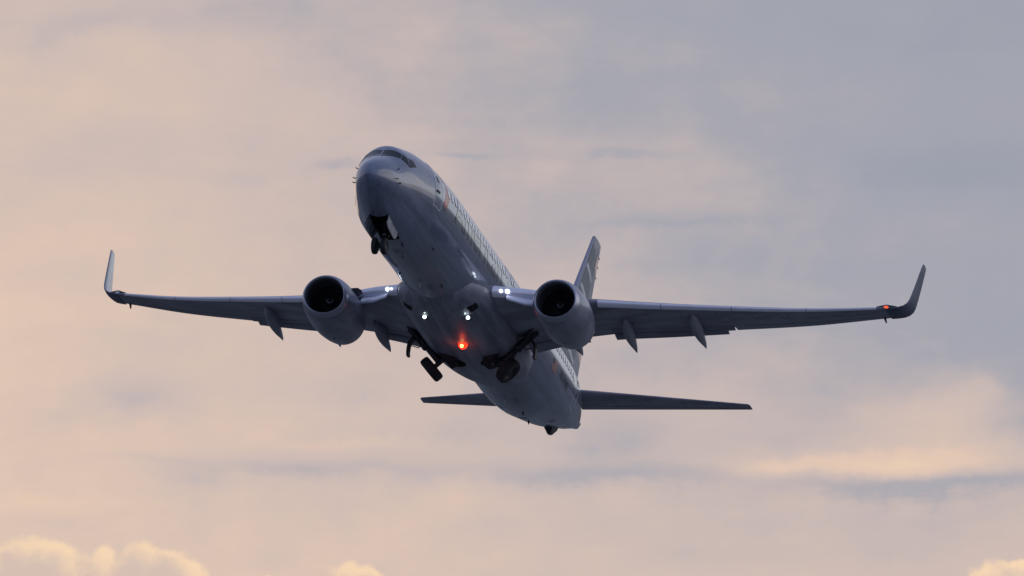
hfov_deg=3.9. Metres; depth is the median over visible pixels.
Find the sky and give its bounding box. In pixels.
[0,0,1023,575]
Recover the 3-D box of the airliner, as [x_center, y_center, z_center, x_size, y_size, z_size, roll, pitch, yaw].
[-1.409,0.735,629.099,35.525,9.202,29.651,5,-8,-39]
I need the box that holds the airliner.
[104,146,925,434]
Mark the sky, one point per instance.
(746, 153)

